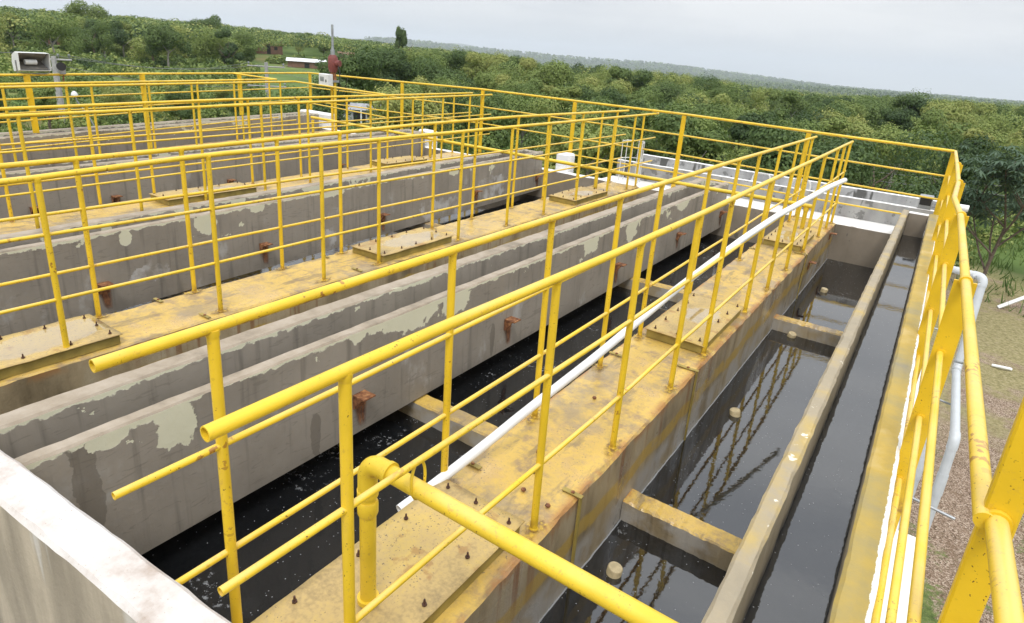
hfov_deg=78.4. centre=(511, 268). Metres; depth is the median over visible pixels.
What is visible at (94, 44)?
tree
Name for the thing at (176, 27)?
tree
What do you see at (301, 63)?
house
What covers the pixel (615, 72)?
tree
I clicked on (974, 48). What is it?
sky
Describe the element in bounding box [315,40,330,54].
tree
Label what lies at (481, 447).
white pipe
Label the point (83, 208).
guard rail
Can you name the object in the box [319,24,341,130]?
valve actuator
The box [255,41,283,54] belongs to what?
house
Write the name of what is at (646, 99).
tree
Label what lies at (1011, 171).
palmate tree
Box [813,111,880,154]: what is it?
tree
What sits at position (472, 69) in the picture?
tree
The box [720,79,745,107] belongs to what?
tree
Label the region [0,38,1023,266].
undergrowth
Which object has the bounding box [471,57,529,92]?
tree
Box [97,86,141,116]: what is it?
tree
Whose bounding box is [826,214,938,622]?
wall
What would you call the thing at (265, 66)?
utility pole
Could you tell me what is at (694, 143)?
tree
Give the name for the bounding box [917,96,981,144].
tree
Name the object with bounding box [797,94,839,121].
tree
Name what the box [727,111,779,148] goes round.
tree
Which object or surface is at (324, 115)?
white block
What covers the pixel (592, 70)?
tree
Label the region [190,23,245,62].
tree
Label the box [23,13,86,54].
tree
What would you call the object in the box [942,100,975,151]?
tree
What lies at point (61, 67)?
spotlight
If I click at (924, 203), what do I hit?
junction box
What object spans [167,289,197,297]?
cross beam
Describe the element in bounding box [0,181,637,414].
walkway
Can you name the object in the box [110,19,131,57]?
tree
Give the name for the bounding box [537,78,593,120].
tree
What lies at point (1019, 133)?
tree
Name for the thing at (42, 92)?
tree
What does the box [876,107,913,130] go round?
tree
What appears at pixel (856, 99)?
tree
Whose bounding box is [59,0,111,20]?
tree
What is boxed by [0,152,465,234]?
walkway
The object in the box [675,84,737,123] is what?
tree
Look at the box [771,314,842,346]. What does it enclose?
cross beam
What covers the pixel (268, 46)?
door
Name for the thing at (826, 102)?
tree
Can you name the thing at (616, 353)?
level strap
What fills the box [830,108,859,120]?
tree
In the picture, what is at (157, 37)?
tree
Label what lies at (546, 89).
tree
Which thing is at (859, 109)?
tree
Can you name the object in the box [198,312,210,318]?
level strap
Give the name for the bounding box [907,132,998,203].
tree
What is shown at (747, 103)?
tree
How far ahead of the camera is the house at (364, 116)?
41.84 m
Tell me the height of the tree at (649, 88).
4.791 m
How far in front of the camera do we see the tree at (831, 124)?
31.04 m
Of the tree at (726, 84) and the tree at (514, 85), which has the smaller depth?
the tree at (514, 85)
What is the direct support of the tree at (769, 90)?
on the ground at (1000, 336)
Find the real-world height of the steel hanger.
0.070 m
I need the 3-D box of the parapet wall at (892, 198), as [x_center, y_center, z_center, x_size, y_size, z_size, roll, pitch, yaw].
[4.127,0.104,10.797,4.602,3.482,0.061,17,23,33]
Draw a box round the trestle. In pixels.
[997,296,1023,308]
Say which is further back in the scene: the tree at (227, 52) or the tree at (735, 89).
the tree at (227, 52)
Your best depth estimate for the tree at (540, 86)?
51.55 m
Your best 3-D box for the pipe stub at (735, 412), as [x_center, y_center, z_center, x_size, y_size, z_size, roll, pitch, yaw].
[1.606,1.087,4.521,0.097,0.169,0.080,16,22,31]
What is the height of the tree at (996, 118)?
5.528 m
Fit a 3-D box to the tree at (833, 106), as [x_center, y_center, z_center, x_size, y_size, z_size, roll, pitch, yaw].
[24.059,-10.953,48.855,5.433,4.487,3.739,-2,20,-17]
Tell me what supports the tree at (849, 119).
on the ground at (1000, 336)
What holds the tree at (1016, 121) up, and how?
on the ground at (1000, 336)
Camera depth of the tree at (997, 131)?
49.87 m
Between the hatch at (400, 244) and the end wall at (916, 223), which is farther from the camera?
the end wall at (916, 223)
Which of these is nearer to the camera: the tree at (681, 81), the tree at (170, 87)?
the tree at (170, 87)
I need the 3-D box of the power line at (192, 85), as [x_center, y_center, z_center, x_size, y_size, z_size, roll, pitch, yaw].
[-20.087,-11.982,39.261,0.022,1.335,16.838,10,20,16]
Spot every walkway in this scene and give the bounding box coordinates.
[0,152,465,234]
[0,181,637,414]
[104,130,344,153]
[433,216,834,622]
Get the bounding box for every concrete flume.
[0,112,318,162]
[0,129,424,218]
[0,149,542,336]
[0,178,728,554]
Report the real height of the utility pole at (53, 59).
3.789 m
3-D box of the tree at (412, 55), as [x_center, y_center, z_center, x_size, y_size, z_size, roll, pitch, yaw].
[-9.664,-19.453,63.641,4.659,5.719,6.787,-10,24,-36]
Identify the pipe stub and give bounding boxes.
[606,561,622,578]
[730,407,740,416]
[787,331,796,337]
[820,287,827,292]
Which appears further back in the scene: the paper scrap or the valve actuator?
the valve actuator
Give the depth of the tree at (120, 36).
88.87 m
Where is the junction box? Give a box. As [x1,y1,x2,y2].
[917,194,934,209]
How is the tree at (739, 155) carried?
on the ground at (1000, 336)
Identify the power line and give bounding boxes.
[49,54,260,68]
[69,67,272,86]
[73,56,247,68]
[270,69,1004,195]
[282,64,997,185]
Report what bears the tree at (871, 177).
on the ground at (1000, 336)
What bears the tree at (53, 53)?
on the ground at (1000, 336)
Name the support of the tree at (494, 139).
on the ground at (1000, 336)
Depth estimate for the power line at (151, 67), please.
36.45 m
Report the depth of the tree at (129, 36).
99.09 m
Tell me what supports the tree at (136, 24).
on the ground at (1000, 336)
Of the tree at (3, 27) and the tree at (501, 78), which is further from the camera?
the tree at (3, 27)
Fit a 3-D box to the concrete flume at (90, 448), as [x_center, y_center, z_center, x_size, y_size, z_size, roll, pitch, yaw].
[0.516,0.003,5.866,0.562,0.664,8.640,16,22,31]
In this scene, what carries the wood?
on the ground at (1000, 336)
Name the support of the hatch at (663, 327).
on the walkway at (505, 587)
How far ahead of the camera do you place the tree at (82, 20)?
89.73 m
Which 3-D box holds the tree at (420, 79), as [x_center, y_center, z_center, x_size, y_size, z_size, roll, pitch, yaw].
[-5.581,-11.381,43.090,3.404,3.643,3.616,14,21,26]
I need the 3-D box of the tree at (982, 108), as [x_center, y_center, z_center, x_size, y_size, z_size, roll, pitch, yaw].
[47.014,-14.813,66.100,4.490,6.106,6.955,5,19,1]
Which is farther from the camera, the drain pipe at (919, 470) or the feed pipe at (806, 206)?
the feed pipe at (806, 206)
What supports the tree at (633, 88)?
on the ground at (1000, 336)
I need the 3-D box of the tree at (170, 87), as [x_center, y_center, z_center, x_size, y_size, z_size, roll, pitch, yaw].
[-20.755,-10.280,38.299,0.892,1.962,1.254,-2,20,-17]
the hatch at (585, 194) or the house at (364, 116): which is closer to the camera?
the hatch at (585, 194)
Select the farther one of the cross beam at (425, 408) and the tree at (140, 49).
the tree at (140, 49)
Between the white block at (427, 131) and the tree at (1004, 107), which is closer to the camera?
the white block at (427, 131)
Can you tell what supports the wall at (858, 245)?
on the ground at (1000, 336)
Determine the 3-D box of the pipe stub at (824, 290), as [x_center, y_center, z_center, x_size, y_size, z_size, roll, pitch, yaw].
[3.591,0.299,7.261,0.074,0.169,0.099,-10,23,-35]
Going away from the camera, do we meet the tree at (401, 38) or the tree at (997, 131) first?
the tree at (997, 131)
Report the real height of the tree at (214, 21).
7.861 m
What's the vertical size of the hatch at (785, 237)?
0.091 m
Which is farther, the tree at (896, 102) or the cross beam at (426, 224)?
the tree at (896, 102)
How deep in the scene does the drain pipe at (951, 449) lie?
5.13 m
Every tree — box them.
[0,11,21,46]
[0,12,12,44]
[0,32,16,39]
[0,89,8,112]
[22,12,60,43]
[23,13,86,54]
[33,88,62,128]
[45,51,60,60]
[53,53,68,69]
[54,16,100,50]
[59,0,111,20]
[68,25,102,53]
[71,18,116,56]
[82,16,128,55]
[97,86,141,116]
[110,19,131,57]
[113,26,137,47]
[124,20,142,41]
[125,23,171,60]
[141,21,191,67]
[146,23,187,58]
[163,85,179,100]
[164,88,201,119]
[185,85,205,110]
[189,14,220,30]
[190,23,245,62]
[214,28,244,67]
[214,84,236,102]
[224,28,258,60]
[224,92,250,116]
[289,43,385,130]
[295,37,304,53]
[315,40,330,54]
[360,79,452,137]
[365,47,417,91]
[377,78,425,104]
[384,26,411,49]
[388,47,422,78]
[398,48,448,88]
[404,50,480,94]
[413,75,451,115]
[417,48,456,71]
[424,79,476,116]
[431,49,441,56]
[431,76,464,119]
[436,74,498,128]
[438,47,470,79]
[448,88,510,154]
[460,49,508,79]
[467,49,511,77]
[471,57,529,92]
[474,69,499,93]
[484,78,547,131]
[489,72,527,91]
[494,77,544,102]
[498,59,521,81]
[501,78,539,122]
[501,89,549,148]
[508,55,519,76]
[510,57,537,80]
[518,97,613,163]
[521,55,578,93]
[523,91,602,170]
[534,103,637,177]
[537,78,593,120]
[538,81,555,95]
[549,85,582,117]
[560,94,659,158]
[571,60,617,87]
[571,66,584,77]
[572,61,597,71]
[580,80,626,98]
[581,76,634,97]
[582,84,629,105]
[583,64,605,79]
[588,103,645,176]
[589,94,649,136]
[605,65,632,86]
[616,103,661,165]
[618,81,662,104]
[626,88,658,104]
[629,96,656,141]
[631,68,654,93]
[631,69,654,84]
[631,79,662,94]
[644,100,680,134]
[645,101,820,179]
[645,104,740,167]
[647,71,723,104]
[648,100,731,162]
[652,69,664,81]
[659,72,694,86]
[668,82,701,92]
[671,92,698,106]
[674,91,725,116]
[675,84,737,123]
[682,97,734,134]
[685,90,735,122]
[693,75,717,88]
[697,88,739,110]
[701,79,739,104]
[705,78,739,93]
[705,86,743,126]
[717,104,748,157]
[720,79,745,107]
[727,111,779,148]
[738,86,770,113]
[740,115,885,186]
[741,93,772,109]
[742,106,826,151]
[756,88,773,103]
[763,89,782,112]
[772,90,800,122]
[773,89,812,117]
[783,105,835,149]
[794,122,971,197]
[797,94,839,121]
[797,101,851,122]
[798,101,834,121]
[804,93,828,107]
[812,106,869,140]
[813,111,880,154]
[816,115,852,143]
[820,94,855,107]
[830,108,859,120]
[832,98,871,120]
[846,94,865,103]
[851,88,939,130]
[863,95,895,111]
[864,117,980,187]
[865,120,942,189]
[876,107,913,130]
[891,94,907,107]
[900,106,949,152]
[901,94,929,117]
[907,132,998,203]
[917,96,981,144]
[930,126,995,185]
[933,145,1023,275]
[942,98,998,142]
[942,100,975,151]
[951,107,1023,154]
[972,107,1008,126]
[984,101,1013,133]
[984,140,1023,221]
[996,184,1023,232]
[1003,134,1023,180]
[1007,114,1023,128]
[1008,125,1023,158]
[1015,105,1023,130]
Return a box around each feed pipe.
[310,116,811,229]
[357,455,677,622]
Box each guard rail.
[0,73,278,161]
[0,81,385,155]
[0,92,472,221]
[0,94,492,228]
[0,110,628,318]
[0,112,658,358]
[89,136,817,622]
[200,140,853,622]
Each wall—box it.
[0,450,230,622]
[319,126,891,267]
[616,159,933,227]
[641,154,936,209]
[701,210,908,622]
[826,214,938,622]
[903,211,928,237]
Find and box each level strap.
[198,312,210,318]
[468,462,481,469]
[562,487,583,588]
[609,351,621,356]
[677,364,698,440]
[795,252,807,298]
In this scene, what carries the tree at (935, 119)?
on the ground at (1000, 336)
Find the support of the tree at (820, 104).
on the ground at (1000, 336)
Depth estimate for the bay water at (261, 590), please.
3.65 m
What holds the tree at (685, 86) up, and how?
on the ground at (1000, 336)
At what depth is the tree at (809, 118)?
35.94 m
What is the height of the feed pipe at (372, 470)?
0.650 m
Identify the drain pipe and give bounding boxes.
[898,375,926,529]
[928,266,987,532]
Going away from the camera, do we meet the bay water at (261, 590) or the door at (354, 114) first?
the bay water at (261, 590)
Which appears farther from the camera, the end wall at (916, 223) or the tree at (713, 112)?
the tree at (713, 112)
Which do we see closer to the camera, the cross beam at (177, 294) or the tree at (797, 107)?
the cross beam at (177, 294)
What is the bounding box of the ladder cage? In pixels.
[618,139,644,183]
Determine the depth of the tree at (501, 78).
54.58 m
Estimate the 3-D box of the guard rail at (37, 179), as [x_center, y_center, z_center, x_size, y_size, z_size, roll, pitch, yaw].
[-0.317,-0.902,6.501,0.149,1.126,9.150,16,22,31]
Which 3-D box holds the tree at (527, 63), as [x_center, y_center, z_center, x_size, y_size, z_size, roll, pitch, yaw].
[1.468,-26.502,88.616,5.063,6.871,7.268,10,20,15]
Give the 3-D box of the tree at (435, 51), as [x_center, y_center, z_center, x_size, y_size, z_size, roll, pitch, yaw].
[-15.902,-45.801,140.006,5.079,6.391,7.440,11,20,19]
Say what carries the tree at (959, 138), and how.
on the ground at (1000, 336)
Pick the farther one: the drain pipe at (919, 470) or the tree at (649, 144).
the tree at (649, 144)
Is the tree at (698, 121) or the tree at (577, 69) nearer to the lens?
the tree at (698, 121)
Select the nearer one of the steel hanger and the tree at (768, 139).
the steel hanger
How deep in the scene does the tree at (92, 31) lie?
85.87 m
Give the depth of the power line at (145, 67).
35.26 m
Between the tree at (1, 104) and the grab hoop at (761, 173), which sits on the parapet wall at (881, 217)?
the grab hoop at (761, 173)
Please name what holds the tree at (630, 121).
on the ground at (1000, 336)
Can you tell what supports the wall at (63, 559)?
on the ground at (1000, 336)
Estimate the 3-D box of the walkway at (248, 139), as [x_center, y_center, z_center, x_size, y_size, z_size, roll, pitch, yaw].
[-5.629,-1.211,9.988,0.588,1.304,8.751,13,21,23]
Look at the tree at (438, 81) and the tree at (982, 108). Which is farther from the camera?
the tree at (982, 108)
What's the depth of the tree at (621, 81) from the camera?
56.57 m
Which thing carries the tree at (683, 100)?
on the ground at (1000, 336)
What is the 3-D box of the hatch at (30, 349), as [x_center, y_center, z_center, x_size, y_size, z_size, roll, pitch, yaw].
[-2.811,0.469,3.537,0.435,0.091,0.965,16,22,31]
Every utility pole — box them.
[50,54,71,120]
[247,61,286,96]
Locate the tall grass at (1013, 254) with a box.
[0,77,1023,316]
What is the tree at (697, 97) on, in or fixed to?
on the ground at (1000, 336)
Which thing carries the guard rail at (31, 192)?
on the walkway at (8, 227)
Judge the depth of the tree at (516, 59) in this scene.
83.42 m
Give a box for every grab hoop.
[751,172,770,180]
[791,178,810,189]
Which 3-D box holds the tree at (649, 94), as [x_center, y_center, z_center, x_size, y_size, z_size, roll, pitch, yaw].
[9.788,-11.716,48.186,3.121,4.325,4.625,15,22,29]
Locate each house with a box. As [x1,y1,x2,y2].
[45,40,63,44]
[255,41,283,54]
[286,57,326,68]
[342,103,380,123]
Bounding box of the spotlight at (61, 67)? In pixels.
[56,62,65,80]
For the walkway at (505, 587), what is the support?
on the tank floor
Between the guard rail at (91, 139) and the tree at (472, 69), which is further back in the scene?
the tree at (472, 69)
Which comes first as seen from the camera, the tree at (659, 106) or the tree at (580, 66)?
the tree at (659, 106)
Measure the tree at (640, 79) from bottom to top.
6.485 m
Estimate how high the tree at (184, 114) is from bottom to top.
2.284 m
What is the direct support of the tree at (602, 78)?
on the ground at (1000, 336)
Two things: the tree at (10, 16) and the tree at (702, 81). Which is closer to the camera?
the tree at (10, 16)
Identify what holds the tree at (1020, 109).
on the ground at (1000, 336)
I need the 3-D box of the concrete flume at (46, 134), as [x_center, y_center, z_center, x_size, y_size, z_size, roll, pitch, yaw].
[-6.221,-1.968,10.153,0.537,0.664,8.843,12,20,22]
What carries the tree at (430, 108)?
on the ground at (1000, 336)
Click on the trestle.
(1011, 302)
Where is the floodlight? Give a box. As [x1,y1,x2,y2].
[12,51,51,73]
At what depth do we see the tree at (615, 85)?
53.70 m
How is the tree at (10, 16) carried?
on the ground at (1000, 336)
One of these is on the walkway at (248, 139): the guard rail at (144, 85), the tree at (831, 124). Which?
the guard rail at (144, 85)
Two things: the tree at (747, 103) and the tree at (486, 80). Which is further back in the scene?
the tree at (747, 103)
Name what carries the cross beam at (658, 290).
attached to the walkway at (505, 587)
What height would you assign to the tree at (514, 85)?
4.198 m
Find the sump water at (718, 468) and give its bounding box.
[538,259,873,622]
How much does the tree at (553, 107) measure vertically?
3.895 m
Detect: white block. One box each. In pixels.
[300,109,334,128]
[419,129,436,147]
[555,152,574,172]
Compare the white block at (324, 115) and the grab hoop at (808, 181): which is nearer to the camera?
the grab hoop at (808, 181)
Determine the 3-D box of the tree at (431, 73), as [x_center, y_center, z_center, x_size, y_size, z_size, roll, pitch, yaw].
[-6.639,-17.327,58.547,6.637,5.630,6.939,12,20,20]
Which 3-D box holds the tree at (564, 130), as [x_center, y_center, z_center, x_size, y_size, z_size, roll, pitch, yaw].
[2.338,-3.487,20.762,3.568,3.784,3.430,-2,20,-18]
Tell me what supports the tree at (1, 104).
on the ground at (1000, 336)
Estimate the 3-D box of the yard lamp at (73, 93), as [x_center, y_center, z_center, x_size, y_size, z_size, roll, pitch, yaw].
[-17.736,-6.196,26.316,1.004,2.422,0.251,-12,25,-39]
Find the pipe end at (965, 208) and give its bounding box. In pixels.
[960,204,968,211]
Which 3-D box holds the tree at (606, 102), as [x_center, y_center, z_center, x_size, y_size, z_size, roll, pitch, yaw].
[4.273,-5.737,28.212,4.442,3.951,4.138,17,23,33]
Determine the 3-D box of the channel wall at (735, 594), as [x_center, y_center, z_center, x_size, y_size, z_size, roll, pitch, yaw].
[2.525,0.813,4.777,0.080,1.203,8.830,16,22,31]
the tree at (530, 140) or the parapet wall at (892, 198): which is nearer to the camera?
the parapet wall at (892, 198)
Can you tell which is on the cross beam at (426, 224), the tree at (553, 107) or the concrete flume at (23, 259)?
the concrete flume at (23, 259)
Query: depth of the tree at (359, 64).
32.21 m
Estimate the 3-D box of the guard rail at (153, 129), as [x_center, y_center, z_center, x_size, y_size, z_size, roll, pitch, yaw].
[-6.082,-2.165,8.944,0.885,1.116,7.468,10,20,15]
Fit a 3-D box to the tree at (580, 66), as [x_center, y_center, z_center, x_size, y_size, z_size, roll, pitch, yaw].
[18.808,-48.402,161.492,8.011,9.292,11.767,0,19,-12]
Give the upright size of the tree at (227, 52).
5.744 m
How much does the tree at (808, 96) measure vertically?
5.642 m
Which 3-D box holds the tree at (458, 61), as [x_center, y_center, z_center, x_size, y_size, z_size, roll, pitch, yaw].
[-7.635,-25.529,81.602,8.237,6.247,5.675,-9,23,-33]
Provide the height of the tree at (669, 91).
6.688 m
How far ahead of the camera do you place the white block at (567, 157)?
10.73 m
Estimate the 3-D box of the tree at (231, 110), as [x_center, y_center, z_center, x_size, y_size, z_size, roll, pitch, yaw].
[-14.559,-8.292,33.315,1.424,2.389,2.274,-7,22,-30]
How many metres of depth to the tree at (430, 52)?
83.75 m
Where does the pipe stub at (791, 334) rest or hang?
in the sump water at (718, 468)
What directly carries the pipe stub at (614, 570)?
in the sump water at (718, 468)
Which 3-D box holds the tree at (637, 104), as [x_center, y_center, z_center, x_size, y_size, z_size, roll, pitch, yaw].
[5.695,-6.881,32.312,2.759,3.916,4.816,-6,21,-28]
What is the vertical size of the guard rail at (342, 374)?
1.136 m
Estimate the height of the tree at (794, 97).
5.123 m
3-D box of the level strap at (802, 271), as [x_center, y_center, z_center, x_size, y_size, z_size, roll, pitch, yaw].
[3.122,0.125,6.926,0.139,0.639,0.024,16,22,31]
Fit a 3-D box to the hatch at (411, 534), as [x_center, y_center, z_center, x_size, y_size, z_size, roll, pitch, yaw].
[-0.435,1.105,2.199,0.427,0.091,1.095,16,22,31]
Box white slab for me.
[603,175,923,237]
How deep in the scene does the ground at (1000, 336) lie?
10.97 m
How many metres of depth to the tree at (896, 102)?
64.56 m
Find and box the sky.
[0,0,1023,100]
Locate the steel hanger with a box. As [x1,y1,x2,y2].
[912,497,954,519]
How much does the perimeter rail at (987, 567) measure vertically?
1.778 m
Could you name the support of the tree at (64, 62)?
on the ground at (1000, 336)
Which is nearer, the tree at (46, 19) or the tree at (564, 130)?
the tree at (564, 130)
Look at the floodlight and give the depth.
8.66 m
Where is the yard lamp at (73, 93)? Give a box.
[71,91,94,125]
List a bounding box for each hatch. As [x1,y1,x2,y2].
[0,314,122,379]
[149,181,256,204]
[251,479,524,622]
[351,226,453,261]
[372,155,427,166]
[548,186,607,204]
[645,293,742,352]
[762,225,815,251]
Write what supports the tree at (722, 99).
on the ground at (1000, 336)
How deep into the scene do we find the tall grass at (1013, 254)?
20.87 m
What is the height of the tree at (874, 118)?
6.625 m
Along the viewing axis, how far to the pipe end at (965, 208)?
8.22 m
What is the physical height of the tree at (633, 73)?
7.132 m
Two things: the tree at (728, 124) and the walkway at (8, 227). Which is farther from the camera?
the tree at (728, 124)
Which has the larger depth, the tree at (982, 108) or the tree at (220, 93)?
the tree at (982, 108)
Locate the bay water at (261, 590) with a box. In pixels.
[103,194,755,622]
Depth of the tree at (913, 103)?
56.86 m
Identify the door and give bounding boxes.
[267,45,270,53]
[353,112,365,123]
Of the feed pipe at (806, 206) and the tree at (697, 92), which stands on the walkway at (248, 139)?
the feed pipe at (806, 206)
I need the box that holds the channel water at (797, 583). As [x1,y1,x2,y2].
[743,235,921,622]
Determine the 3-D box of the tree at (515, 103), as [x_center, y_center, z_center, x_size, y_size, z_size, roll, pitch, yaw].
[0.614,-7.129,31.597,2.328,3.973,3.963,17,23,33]
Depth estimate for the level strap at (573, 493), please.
2.81 m
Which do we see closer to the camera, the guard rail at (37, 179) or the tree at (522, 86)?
the guard rail at (37, 179)
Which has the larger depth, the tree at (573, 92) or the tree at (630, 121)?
the tree at (573, 92)
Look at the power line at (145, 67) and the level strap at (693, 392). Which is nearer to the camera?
the level strap at (693, 392)
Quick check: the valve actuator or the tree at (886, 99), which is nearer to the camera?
the valve actuator
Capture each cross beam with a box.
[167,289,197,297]
[398,394,497,446]
[408,221,440,228]
[617,277,683,302]
[620,488,741,570]
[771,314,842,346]
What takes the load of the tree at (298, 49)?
on the ground at (1000, 336)
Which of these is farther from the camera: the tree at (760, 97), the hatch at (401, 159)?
the tree at (760, 97)
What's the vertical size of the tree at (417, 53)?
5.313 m
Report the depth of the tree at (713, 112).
36.96 m
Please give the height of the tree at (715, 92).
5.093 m
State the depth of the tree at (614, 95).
47.21 m
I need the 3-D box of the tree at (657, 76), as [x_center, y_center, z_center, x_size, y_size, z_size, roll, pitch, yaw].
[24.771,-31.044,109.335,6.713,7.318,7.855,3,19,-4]
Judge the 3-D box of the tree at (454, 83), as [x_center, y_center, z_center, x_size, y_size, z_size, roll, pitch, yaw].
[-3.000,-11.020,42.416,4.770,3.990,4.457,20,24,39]
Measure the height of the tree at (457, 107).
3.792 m
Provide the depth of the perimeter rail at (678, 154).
9.70 m
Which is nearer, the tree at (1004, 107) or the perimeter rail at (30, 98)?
the perimeter rail at (30, 98)
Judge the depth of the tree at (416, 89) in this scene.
32.18 m
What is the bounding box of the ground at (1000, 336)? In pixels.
[0,34,1023,622]
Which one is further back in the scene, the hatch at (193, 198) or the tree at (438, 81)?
the tree at (438, 81)
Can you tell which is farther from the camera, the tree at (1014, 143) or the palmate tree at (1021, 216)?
the tree at (1014, 143)
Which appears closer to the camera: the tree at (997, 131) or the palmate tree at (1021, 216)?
the palmate tree at (1021, 216)
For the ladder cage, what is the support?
attached to the white slab
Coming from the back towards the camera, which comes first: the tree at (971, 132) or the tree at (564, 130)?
the tree at (971, 132)
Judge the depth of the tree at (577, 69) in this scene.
127.48 m
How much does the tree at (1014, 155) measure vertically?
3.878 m
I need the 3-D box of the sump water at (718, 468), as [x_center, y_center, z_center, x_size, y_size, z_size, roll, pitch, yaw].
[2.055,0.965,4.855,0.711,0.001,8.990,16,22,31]
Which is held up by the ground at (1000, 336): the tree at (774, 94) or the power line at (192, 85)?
the tree at (774, 94)
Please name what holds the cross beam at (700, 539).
attached to the walkway at (505, 587)
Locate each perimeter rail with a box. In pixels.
[0,72,309,132]
[308,72,954,214]
[871,150,1023,622]
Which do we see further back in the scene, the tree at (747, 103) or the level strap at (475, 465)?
the tree at (747, 103)
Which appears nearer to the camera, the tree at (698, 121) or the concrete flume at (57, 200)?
the concrete flume at (57, 200)
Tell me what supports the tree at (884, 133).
on the ground at (1000, 336)
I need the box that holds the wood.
[0,5,1023,110]
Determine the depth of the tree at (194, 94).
38.85 m
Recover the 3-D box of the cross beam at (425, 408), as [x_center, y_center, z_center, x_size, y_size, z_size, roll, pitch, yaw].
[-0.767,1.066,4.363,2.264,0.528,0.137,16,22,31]
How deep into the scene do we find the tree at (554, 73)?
61.31 m
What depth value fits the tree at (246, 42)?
100.08 m
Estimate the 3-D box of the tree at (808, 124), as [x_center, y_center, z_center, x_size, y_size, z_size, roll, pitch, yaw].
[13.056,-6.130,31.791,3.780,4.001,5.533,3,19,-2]
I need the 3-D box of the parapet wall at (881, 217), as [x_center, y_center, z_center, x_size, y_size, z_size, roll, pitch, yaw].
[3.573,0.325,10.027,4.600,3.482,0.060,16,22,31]
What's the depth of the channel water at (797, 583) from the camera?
3.01 m
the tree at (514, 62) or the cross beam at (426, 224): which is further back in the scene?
the tree at (514, 62)
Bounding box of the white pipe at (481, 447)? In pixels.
[396,178,846,511]
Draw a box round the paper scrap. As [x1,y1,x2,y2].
[992,364,1011,370]
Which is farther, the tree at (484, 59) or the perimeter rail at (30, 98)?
the tree at (484, 59)
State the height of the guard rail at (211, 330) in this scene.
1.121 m
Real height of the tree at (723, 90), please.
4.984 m
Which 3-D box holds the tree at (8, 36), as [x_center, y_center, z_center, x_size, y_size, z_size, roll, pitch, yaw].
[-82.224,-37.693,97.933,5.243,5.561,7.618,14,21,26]

